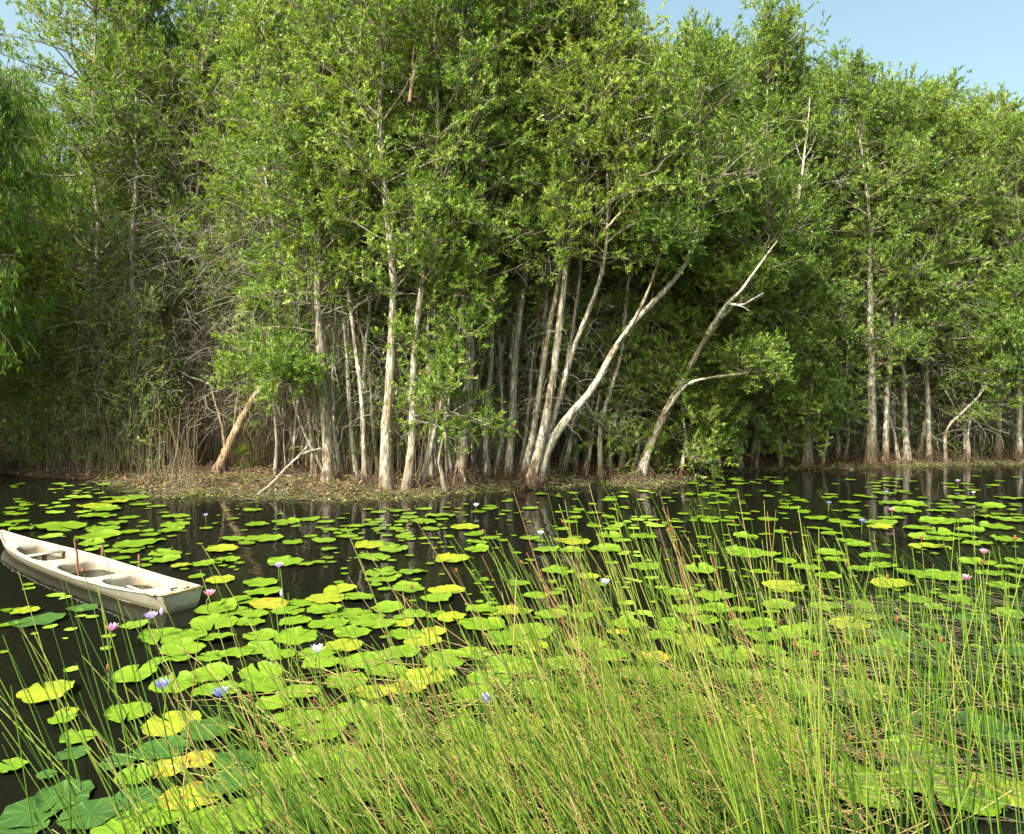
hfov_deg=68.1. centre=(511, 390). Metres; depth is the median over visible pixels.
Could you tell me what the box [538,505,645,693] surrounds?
rush stem
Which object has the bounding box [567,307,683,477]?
young paperbark
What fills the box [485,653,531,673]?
lily pad
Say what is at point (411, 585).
rush stem
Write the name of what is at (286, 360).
paperbark tree
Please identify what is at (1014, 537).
rush stem
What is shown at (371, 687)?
lily pad
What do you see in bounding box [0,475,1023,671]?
floating leaves
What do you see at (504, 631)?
lily pad
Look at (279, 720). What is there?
lily pad
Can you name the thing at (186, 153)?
paperbark tree
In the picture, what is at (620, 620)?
lily pad
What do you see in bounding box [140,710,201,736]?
lily pad
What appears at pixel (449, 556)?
lily pad
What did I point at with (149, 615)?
water lily
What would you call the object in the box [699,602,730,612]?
lily pad
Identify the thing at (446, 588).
lily pad
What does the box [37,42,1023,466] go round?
dead twigs
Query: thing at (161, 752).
lily pad
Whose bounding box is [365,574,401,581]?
lily pad
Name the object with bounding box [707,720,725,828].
rush stem
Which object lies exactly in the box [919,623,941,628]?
lily pad
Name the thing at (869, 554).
lily pad
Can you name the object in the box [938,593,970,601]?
lily pad
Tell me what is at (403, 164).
paperbark tree
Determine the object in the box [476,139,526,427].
paperbark tree
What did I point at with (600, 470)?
paperbark tree
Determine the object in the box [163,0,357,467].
paperbark tree
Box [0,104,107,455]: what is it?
paperbark tree
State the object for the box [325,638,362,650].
lily pad
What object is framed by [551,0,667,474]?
paperbark tree
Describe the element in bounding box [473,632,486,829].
rush stem
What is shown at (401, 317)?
paperbark tree
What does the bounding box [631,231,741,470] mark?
young paperbark
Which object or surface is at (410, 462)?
paperbark tree
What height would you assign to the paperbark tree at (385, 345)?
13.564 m
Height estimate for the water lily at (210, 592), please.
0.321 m
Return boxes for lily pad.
[0,757,27,772]
[0,794,65,827]
[0,812,49,833]
[8,526,33,530]
[8,612,65,626]
[9,606,39,613]
[16,680,74,702]
[30,521,86,530]
[34,778,94,810]
[36,769,57,778]
[47,711,76,723]
[54,707,78,714]
[55,745,90,759]
[56,796,120,828]
[59,729,96,743]
[66,604,97,611]
[74,529,120,538]
[76,503,111,507]
[77,512,116,517]
[78,537,104,545]
[85,525,119,532]
[90,505,120,510]
[90,811,153,833]
[97,520,127,524]
[98,753,135,769]
[101,499,129,502]
[103,701,151,722]
[111,663,156,682]
[112,494,149,499]
[113,538,155,547]
[114,763,152,783]
[115,786,161,819]
[118,547,145,552]
[119,619,147,628]
[130,797,194,826]
[133,735,191,758]
[137,627,183,644]
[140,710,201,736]
[147,656,171,664]
[148,548,181,555]
[149,554,179,561]
[149,670,196,692]
[149,756,188,778]
[157,526,184,531]
[158,637,205,655]
[159,781,222,809]
[160,521,189,526]
[161,513,189,517]
[168,654,190,660]
[171,562,191,566]
[171,629,207,639]
[177,805,235,833]
[182,717,234,740]
[184,750,216,767]
[186,662,233,681]
[188,613,238,629]
[191,680,242,696]
[193,559,216,565]
[193,598,236,614]
[195,650,227,661]
[199,632,236,640]
[201,768,256,792]
[205,574,234,582]
[206,544,237,551]
[214,556,239,560]
[214,749,263,770]
[215,647,254,657]
[218,536,244,540]
[219,606,251,616]
[221,794,282,830]
[224,595,250,602]
[235,597,259,603]
[235,616,264,625]
[237,660,283,678]
[237,677,281,692]
[239,609,268,617]
[242,628,277,640]
[242,640,276,654]
[243,534,283,541]
[243,577,276,586]
[243,587,281,595]
[244,756,312,789]
[245,521,268,525]
[249,597,287,608]
[255,694,296,709]
[263,648,294,659]
[267,555,304,565]
[271,517,299,523]
[271,606,304,614]
[272,708,319,727]
[274,626,317,644]
[275,684,319,697]
[277,782,327,817]
[279,615,311,625]
[287,598,316,606]
[294,714,346,741]
[296,743,364,776]
[297,646,341,658]
[302,654,338,668]
[306,592,344,603]
[306,603,341,613]
[307,618,348,628]
[311,537,335,542]
[324,583,356,592]
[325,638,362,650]
[325,672,367,689]
[325,773,374,804]
[327,699,367,721]
[331,608,361,617]
[333,625,370,637]
[338,651,386,668]
[344,592,372,599]
[344,615,377,624]
[350,685,387,698]
[350,721,408,744]
[355,540,383,547]
[356,703,402,724]
[359,553,390,560]
[360,618,394,627]
[362,751,416,776]
[364,663,406,676]
[365,568,398,576]
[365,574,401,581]
[373,600,402,612]
[378,544,407,551]
[379,644,420,657]
[389,628,423,638]
[389,680,426,693]
[391,618,414,626]
[392,581,424,591]
[399,569,425,573]
[399,665,457,684]
[402,608,428,617]
[403,633,441,645]
[410,518,435,523]
[421,626,446,634]
[421,742,471,767]
[422,592,450,601]
[424,649,468,668]
[425,513,454,516]
[427,584,464,593]
[433,717,478,739]
[435,552,469,561]
[436,611,465,621]
[451,523,478,528]
[452,684,493,702]
[452,748,505,779]
[453,646,492,658]
[457,617,504,629]
[460,725,509,751]
[464,544,488,551]
[466,540,486,542]
[466,604,496,612]
[467,670,509,684]
[483,630,512,640]
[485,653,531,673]
[485,742,527,764]
[487,605,525,615]
[488,633,524,644]
[494,712,543,734]
[509,580,528,584]
[509,622,552,638]
[514,639,547,650]
[517,680,555,697]
[522,591,547,597]
[533,545,558,551]
[535,608,566,617]
[541,566,572,574]
[545,655,588,669]
[555,537,590,544]
[558,546,582,551]
[561,689,598,708]
[564,636,606,649]
[570,611,593,617]
[579,733,644,763]
[580,572,599,578]
[587,647,630,661]
[590,543,620,551]
[598,531,622,537]
[598,693,636,710]
[601,711,639,727]
[607,629,628,634]
[611,618,646,628]
[619,666,654,680]
[628,562,658,569]
[629,533,656,538]
[630,729,674,749]
[636,748,693,785]
[637,650,671,661]
[645,667,683,683]
[647,630,679,639]
[659,617,689,629]
[662,587,688,594]
[669,692,708,708]
[670,746,749,778]
[673,604,704,613]
[677,633,720,646]
[682,563,714,572]
[683,643,719,653]
[688,614,718,623]
[695,590,736,600]
[697,721,740,741]
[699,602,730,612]
[712,644,752,661]
[713,668,752,682]
[726,544,765,557]
[728,618,762,628]
[730,606,756,612]
[732,757,796,796]
[733,531,758,537]
[743,718,806,746]
[744,630,779,640]
[744,704,793,722]
[747,617,775,626]
[749,569,768,572]
[750,644,785,656]
[751,669,795,684]
[755,736,824,771]
[756,551,780,556]
[762,580,804,591]
[762,599,794,608]
[769,656,803,669]
[774,558,795,563]
[775,625,803,637]
[778,679,822,696]
[790,563,820,569]
[792,622,825,631]
[797,639,829,650]
[807,526,832,529]
[809,602,842,610]
[814,571,840,578]
[815,548,844,554]
[820,531,842,534]
[823,556,846,561]
[826,688,869,704]
[828,616,870,629]
[832,538,856,541]
[834,761,891,790]
[836,677,891,697]
[838,779,899,809]
[845,600,872,607]
[846,541,870,545]
[850,565,874,570]
[852,646,897,657]
[859,552,891,557]
[861,613,885,619]
[865,519,897,524]
[866,523,892,528]
[868,562,897,567]
[869,577,914,587]
[872,628,912,641]
[873,639,910,652]
[873,708,918,723]
[876,735,944,764]
[878,500,905,504]
[880,766,937,793]
[889,506,921,512]
[894,568,942,578]
[899,500,929,505]
[899,758,962,787]
[900,594,930,601]
[903,525,933,529]
[908,532,940,539]
[908,542,951,549]
[918,516,956,523]
[918,641,946,647]
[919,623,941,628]
[921,527,950,534]
[923,569,965,580]
[925,602,950,609]
[926,509,955,511]
[934,778,1007,815]
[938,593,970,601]
[941,537,964,540]
[946,518,972,522]
[947,532,977,538]
[948,495,978,498]
[951,712,1005,733]
[953,612,988,621]
[956,525,984,531]
[958,557,997,564]
[962,540,995,545]
[969,772,1023,806]
[972,514,1000,518]
[974,570,1008,575]
[976,502,1005,507]
[979,521,1013,528]
[981,727,1020,742]
[987,581,1022,588]
[990,534,1023,541]
[991,607,1023,618]
[991,645,1022,656]
[994,496,1023,498]
[994,564,1019,569]
[999,517,1023,521]
[1003,557,1023,563]
[1004,573,1023,577]
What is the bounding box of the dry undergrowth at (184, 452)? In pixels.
[0,381,1023,487]
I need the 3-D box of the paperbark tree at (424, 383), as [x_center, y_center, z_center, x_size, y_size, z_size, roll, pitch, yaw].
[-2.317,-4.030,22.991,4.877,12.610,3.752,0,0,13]
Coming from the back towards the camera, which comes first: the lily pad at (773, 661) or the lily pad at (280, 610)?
the lily pad at (280, 610)
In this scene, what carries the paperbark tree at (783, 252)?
on the ground
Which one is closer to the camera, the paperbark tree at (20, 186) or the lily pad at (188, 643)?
the lily pad at (188, 643)
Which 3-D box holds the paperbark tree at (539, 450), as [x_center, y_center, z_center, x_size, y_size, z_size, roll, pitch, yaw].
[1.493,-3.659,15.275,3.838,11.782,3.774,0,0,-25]
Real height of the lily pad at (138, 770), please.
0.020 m
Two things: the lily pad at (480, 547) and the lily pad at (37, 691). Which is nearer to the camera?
the lily pad at (37, 691)
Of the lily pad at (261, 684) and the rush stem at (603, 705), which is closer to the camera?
the rush stem at (603, 705)
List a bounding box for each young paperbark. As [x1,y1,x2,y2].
[199,273,327,474]
[377,332,519,492]
[494,249,601,473]
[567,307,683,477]
[568,217,661,470]
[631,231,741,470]
[632,283,740,479]
[661,254,752,476]
[667,283,770,471]
[732,250,823,468]
[737,302,834,468]
[781,284,872,467]
[791,235,875,462]
[835,256,914,464]
[931,281,1023,463]
[938,258,1023,462]
[1010,291,1023,462]
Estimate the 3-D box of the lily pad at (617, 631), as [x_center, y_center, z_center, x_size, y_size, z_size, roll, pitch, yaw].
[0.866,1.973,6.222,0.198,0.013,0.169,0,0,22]
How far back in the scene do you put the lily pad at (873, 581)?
7.82 m
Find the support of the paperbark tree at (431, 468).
on the ground
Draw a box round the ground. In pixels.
[0,394,1022,497]
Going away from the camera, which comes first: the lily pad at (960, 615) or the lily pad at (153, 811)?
the lily pad at (153, 811)
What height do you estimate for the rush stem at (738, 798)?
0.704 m
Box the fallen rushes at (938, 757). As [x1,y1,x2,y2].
[667,578,1023,833]
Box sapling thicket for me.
[278,225,1023,471]
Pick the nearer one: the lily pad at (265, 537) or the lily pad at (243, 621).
the lily pad at (243, 621)
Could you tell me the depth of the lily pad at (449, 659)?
5.62 m
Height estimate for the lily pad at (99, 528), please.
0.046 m
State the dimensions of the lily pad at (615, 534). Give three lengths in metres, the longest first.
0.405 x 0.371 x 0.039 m
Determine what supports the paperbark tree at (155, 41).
on the ground
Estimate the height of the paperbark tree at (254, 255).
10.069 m
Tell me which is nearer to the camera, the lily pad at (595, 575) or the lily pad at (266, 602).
the lily pad at (266, 602)
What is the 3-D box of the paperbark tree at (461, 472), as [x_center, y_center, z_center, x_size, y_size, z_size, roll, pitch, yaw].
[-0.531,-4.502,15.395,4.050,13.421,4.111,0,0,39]
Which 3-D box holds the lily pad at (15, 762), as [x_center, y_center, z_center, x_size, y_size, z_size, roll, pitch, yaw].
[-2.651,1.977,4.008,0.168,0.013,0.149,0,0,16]
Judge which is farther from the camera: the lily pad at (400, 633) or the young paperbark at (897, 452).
the young paperbark at (897, 452)
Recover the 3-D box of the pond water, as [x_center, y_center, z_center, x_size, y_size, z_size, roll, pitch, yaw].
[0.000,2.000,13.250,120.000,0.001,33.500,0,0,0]
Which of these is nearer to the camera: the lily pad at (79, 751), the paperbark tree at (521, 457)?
the lily pad at (79, 751)
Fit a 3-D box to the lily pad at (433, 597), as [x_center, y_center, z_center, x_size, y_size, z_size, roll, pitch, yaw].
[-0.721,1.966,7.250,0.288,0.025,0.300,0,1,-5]
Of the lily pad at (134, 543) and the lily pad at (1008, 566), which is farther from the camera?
the lily pad at (134, 543)
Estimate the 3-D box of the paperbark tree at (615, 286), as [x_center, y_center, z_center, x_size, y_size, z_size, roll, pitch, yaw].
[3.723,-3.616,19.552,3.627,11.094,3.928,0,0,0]
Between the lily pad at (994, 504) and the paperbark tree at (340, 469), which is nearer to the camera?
the lily pad at (994, 504)
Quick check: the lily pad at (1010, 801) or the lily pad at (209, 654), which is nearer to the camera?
the lily pad at (1010, 801)
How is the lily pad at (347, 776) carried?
on the pond water
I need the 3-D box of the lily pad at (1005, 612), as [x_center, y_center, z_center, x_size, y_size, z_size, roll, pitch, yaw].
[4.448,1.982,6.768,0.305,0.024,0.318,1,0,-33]
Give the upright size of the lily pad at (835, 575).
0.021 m
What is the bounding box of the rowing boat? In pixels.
[0,530,203,612]
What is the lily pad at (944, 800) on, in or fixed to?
on the pond water
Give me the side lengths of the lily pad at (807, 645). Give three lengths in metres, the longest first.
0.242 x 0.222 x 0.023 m
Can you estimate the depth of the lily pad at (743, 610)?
6.89 m
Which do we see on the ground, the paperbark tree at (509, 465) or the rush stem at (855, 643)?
the paperbark tree at (509, 465)
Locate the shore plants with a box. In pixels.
[98,448,1021,502]
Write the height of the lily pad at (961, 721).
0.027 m
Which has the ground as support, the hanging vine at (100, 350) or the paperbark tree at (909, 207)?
the paperbark tree at (909, 207)
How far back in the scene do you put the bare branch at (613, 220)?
14.60 m
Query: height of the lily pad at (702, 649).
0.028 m
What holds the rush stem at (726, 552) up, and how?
on the pond water
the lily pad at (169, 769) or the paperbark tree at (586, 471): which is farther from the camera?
the paperbark tree at (586, 471)
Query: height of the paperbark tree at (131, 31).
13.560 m
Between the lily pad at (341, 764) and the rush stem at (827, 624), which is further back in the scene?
the rush stem at (827, 624)
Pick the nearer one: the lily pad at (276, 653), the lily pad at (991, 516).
the lily pad at (276, 653)
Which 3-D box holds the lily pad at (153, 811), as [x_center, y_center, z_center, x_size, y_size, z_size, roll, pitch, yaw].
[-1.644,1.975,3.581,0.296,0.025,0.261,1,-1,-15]
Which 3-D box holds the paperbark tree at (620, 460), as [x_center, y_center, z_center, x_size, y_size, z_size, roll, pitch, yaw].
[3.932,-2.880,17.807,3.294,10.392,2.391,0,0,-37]
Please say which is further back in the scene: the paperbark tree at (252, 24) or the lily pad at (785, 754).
the paperbark tree at (252, 24)
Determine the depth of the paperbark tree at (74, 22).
18.30 m
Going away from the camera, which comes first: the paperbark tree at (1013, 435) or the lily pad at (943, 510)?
the lily pad at (943, 510)
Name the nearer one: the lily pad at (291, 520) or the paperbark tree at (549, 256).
the lily pad at (291, 520)
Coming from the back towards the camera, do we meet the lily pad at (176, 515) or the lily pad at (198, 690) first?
the lily pad at (176, 515)
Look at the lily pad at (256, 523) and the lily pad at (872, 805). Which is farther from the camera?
the lily pad at (256, 523)
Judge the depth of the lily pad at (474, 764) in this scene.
4.03 m
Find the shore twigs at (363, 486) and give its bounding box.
[85,443,1023,502]
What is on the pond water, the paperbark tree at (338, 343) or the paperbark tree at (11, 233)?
the paperbark tree at (11, 233)
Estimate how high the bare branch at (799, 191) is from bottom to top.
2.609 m
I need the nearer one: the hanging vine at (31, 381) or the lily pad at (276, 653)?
the lily pad at (276, 653)
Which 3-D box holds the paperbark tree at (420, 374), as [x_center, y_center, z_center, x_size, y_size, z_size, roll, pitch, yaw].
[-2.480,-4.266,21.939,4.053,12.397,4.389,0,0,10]
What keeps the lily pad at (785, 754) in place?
on the pond water
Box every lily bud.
[106,662,110,691]
[160,607,163,636]
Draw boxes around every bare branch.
[164,369,213,387]
[407,41,430,102]
[604,174,642,229]
[706,241,777,334]
[793,97,816,202]
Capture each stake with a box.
[73,539,79,575]
[138,553,140,567]
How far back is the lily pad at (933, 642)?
5.93 m
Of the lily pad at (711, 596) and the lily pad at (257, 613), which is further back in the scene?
the lily pad at (711, 596)
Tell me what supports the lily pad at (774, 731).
on the pond water
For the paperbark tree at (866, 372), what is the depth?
25.04 m
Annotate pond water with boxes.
[0,462,1023,833]
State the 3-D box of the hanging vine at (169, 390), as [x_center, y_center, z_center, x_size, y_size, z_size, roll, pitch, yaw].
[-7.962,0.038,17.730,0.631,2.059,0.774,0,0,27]
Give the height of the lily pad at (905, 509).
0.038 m
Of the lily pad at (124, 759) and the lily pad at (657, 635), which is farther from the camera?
the lily pad at (657, 635)
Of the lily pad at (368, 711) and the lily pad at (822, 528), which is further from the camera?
the lily pad at (822, 528)
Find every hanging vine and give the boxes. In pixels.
[8,320,47,469]
[20,306,62,461]
[35,264,69,425]
[56,239,91,444]
[61,289,100,460]
[88,272,117,431]
[97,268,135,459]
[114,308,151,468]
[135,281,169,426]
[150,322,183,442]
[154,348,188,435]
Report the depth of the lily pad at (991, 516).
11.90 m
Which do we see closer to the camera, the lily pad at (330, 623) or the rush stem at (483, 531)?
the rush stem at (483, 531)
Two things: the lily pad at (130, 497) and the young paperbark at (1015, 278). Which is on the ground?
the young paperbark at (1015, 278)
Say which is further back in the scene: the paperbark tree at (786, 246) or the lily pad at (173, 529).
the paperbark tree at (786, 246)
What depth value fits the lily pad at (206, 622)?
6.49 m
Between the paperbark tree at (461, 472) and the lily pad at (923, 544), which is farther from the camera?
the paperbark tree at (461, 472)
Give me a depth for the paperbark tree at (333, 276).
18.98 m
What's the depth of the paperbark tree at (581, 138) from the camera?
15.13 m
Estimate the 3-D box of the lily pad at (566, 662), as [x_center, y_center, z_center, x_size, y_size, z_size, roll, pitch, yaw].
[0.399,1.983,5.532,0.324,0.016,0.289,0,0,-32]
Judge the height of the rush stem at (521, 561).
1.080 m
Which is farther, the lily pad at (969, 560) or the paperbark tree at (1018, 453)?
the paperbark tree at (1018, 453)
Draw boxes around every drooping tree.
[0,34,97,376]
[0,37,22,139]
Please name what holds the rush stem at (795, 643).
on the pond water
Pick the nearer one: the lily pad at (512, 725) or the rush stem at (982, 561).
the rush stem at (982, 561)
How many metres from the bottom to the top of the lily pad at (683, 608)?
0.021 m
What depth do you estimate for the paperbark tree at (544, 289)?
16.21 m
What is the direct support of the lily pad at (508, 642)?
on the pond water
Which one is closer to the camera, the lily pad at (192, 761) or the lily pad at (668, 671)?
the lily pad at (192, 761)
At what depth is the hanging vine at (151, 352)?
18.01 m
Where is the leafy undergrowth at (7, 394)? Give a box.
[0,267,1023,474]
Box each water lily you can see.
[106,622,118,650]
[143,611,157,639]
[153,677,170,719]
[204,589,214,611]
[211,686,228,719]
[273,561,282,580]
[311,644,324,673]
[482,692,490,731]
[601,578,608,601]
[962,574,971,594]
[980,548,988,561]
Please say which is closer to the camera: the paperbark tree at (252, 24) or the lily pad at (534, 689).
the lily pad at (534, 689)
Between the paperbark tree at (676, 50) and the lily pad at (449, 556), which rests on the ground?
the paperbark tree at (676, 50)
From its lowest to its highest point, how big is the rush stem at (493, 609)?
1.196 m
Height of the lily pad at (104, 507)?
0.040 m
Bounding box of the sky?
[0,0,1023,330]
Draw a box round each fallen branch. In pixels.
[246,484,303,495]
[259,438,320,492]
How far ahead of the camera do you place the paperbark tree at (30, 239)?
21.62 m
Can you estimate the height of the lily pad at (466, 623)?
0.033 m
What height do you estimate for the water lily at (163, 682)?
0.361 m
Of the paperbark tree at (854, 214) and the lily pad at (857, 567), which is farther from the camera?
the paperbark tree at (854, 214)
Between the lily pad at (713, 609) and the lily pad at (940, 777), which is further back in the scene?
the lily pad at (713, 609)
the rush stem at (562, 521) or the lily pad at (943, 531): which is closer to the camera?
the rush stem at (562, 521)
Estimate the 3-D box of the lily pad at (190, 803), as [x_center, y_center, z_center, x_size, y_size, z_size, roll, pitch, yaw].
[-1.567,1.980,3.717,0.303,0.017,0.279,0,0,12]
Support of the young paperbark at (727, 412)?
on the ground
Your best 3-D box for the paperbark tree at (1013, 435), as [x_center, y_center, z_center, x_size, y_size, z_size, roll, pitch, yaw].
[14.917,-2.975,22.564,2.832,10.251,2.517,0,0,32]
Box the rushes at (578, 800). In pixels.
[0,486,1023,833]
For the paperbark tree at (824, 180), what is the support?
on the ground
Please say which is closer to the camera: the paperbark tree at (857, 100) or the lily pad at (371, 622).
the lily pad at (371, 622)
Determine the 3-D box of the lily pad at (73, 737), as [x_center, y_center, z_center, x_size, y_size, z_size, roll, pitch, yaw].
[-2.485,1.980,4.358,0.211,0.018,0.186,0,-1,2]
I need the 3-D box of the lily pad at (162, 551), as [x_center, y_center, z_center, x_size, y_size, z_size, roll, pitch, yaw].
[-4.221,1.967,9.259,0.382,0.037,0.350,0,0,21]
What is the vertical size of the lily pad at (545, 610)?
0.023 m
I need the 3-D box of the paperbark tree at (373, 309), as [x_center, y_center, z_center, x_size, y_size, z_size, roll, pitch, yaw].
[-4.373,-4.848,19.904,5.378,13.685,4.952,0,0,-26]
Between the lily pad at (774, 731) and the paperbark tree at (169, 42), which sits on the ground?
the paperbark tree at (169, 42)
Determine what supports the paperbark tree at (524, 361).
on the ground
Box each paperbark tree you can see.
[0,0,193,462]
[0,64,67,381]
[0,77,26,443]
[0,89,114,450]
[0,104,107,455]
[0,112,88,456]
[0,121,77,438]
[0,130,74,449]
[0,134,42,432]
[0,169,36,290]
[0,176,37,276]
[2,89,66,436]
[9,21,169,449]
[17,28,150,447]
[26,0,222,464]
[49,48,149,447]
[56,168,88,428]
[58,100,147,404]
[59,0,206,456]
[61,75,148,435]
[69,0,231,441]
[82,8,229,459]
[101,2,230,453]
[101,16,208,408]
[108,0,270,459]
[116,45,228,413]
[128,0,243,459]
[130,0,298,458]
[145,33,262,453]
[157,0,349,463]
[159,0,297,458]
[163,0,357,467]
[171,43,305,456]
[172,0,342,465]
[176,13,242,416]
[191,23,324,473]
[202,385,266,473]
[207,0,346,473]
[209,0,407,484]
[214,43,312,415]
[219,0,413,479]
[226,10,403,433]
[228,0,423,484]
[248,15,379,447]
[253,0,381,463]
[258,1,424,458]
[262,120,384,456]
[280,15,382,474]
[292,0,497,491]
[303,1,398,478]
[319,0,539,492]
[324,0,428,475]
[325,4,407,473]
[338,11,430,415]
[346,3,491,454]
[354,32,450,462]
[355,40,435,447]
[356,0,493,477]
[369,0,546,488]
[370,111,416,436]
[373,0,519,466]
[373,19,484,475]
[376,0,604,489]
[380,47,435,452]
[393,2,486,475]
[400,86,482,448]
[401,0,509,478]
[405,22,518,459]
[432,12,561,430]
[436,0,555,478]
[446,0,538,473]
[452,5,585,459]
[460,25,587,449]
[463,0,534,473]
[465,0,641,480]
[465,61,622,427]
[475,0,659,488]
[476,87,523,446]
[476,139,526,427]
[479,35,597,410]
[487,0,679,490]
[489,29,582,468]
[493,0,703,485]
[498,3,614,470]
[502,0,622,467]
[502,40,616,475]
[504,35,670,468]
[504,210,614,457]
[507,15,608,456]
[514,11,800,489]
[545,1,652,479]
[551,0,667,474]
[556,29,682,455]
[568,21,640,471]
[570,32,673,415]
[579,84,670,480]
[583,26,695,480]
[599,30,683,459]
[600,40,722,457]
[604,37,720,473]
[613,49,724,471]
[618,7,734,463]
[626,153,831,480]
[629,115,789,472]
[632,13,745,464]
[645,65,772,454]
[650,27,711,422]
[661,35,766,462]
[665,49,812,458]
[670,54,774,465]
[674,31,811,470]
[687,0,814,463]
[703,0,853,468]
[715,15,861,465]
[734,67,815,416]
[743,48,868,469]
[746,72,783,456]
[756,72,843,449]
[760,74,856,424]
[766,38,871,452]
[775,71,835,455]
[778,82,875,454]
[780,56,932,463]
[794,54,883,454]
[799,108,927,450]
[815,45,947,465]
[824,108,875,441]
[828,128,865,437]
[829,61,969,466]
[831,82,926,456]
[833,84,936,455]
[842,70,949,448]
[842,92,910,446]
[848,80,992,438]
[854,87,998,463]
[855,75,1000,462]
[881,61,953,447]
[882,81,1023,458]
[883,64,974,457]
[884,98,952,445]
[887,362,922,435]
[895,84,976,418]
[909,150,992,447]
[914,161,967,441]
[921,114,981,451]
[924,145,972,449]
[934,80,1023,401]
[946,91,1023,454]
[946,98,1023,452]
[947,95,1023,448]
[949,90,1023,459]
[950,108,1023,446]
[952,109,1023,461]
[960,124,1023,450]
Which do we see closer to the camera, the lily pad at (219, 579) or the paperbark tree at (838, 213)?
the lily pad at (219, 579)
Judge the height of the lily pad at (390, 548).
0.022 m
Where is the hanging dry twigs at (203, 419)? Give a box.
[41,280,343,468]
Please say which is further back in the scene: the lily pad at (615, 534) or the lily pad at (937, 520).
the lily pad at (937, 520)
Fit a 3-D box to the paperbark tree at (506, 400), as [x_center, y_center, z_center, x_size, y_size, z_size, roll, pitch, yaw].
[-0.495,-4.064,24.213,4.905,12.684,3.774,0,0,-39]
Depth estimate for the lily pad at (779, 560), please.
8.86 m
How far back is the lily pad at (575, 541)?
9.97 m
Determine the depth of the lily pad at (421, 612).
6.78 m
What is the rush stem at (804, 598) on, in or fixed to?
on the pond water
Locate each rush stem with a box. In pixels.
[22,636,78,779]
[64,577,131,821]
[81,568,139,798]
[95,583,162,833]
[207,561,265,730]
[316,676,367,833]
[410,584,452,748]
[450,541,540,693]
[455,568,524,749]
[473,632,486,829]
[482,529,549,670]
[520,560,582,725]
[532,714,537,824]
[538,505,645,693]
[561,519,639,704]
[575,494,669,682]
[592,707,601,827]
[599,479,700,668]
[599,603,607,827]
[620,696,630,828]
[647,487,732,685]
[667,528,730,699]
[693,470,724,634]
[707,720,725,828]
[711,465,736,624]
[728,755,746,833]
[733,519,767,662]
[790,531,820,693]
[793,640,817,814]
[813,650,843,833]
[815,544,837,696]
[846,560,862,725]
[849,734,854,833]
[868,521,887,707]
[886,570,896,753]
[895,616,912,821]
[920,535,936,752]
[940,636,953,832]
[958,525,969,777]
[968,570,993,808]
[980,559,998,800]
[1013,535,1023,794]
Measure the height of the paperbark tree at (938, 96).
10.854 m
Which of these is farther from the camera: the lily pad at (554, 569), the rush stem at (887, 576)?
the lily pad at (554, 569)
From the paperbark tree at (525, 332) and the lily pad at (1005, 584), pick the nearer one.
the lily pad at (1005, 584)
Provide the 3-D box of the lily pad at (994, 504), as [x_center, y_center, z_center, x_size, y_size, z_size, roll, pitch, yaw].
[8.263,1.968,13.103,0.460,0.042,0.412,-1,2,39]
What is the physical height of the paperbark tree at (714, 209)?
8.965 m
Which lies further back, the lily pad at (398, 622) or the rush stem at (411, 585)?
the lily pad at (398, 622)
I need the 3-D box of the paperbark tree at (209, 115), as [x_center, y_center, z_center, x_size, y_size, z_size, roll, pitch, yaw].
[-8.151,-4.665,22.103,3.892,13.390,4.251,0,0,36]
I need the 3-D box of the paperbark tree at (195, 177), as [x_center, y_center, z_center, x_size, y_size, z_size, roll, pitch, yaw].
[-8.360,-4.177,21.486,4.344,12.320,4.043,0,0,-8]
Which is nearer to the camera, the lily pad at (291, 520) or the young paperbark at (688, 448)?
the lily pad at (291, 520)
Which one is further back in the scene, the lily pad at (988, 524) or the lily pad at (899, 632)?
the lily pad at (988, 524)
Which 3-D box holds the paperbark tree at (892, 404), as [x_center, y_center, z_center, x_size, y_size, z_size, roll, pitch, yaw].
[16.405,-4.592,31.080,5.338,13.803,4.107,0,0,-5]
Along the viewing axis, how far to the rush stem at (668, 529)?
4.96 m
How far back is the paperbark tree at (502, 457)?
16.97 m
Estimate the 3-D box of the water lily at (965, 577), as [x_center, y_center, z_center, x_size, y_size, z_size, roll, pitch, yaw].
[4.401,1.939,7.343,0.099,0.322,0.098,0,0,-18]
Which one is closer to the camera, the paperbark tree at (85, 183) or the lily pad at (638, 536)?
the lily pad at (638, 536)
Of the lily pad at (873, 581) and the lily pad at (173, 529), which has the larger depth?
the lily pad at (173, 529)
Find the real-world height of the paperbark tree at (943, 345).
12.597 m
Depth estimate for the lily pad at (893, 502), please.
13.48 m
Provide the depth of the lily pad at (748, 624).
6.46 m
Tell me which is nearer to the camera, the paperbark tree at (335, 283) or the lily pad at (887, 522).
the lily pad at (887, 522)
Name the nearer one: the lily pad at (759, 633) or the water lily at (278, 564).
the lily pad at (759, 633)
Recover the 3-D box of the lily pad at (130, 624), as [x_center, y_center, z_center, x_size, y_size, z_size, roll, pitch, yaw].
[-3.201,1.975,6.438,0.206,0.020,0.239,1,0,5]
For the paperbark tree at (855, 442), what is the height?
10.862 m
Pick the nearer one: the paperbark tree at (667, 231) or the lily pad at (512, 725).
the lily pad at (512, 725)
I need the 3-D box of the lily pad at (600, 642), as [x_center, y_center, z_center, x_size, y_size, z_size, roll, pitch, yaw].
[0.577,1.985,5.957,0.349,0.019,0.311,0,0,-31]
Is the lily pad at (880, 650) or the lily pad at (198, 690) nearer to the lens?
the lily pad at (198, 690)

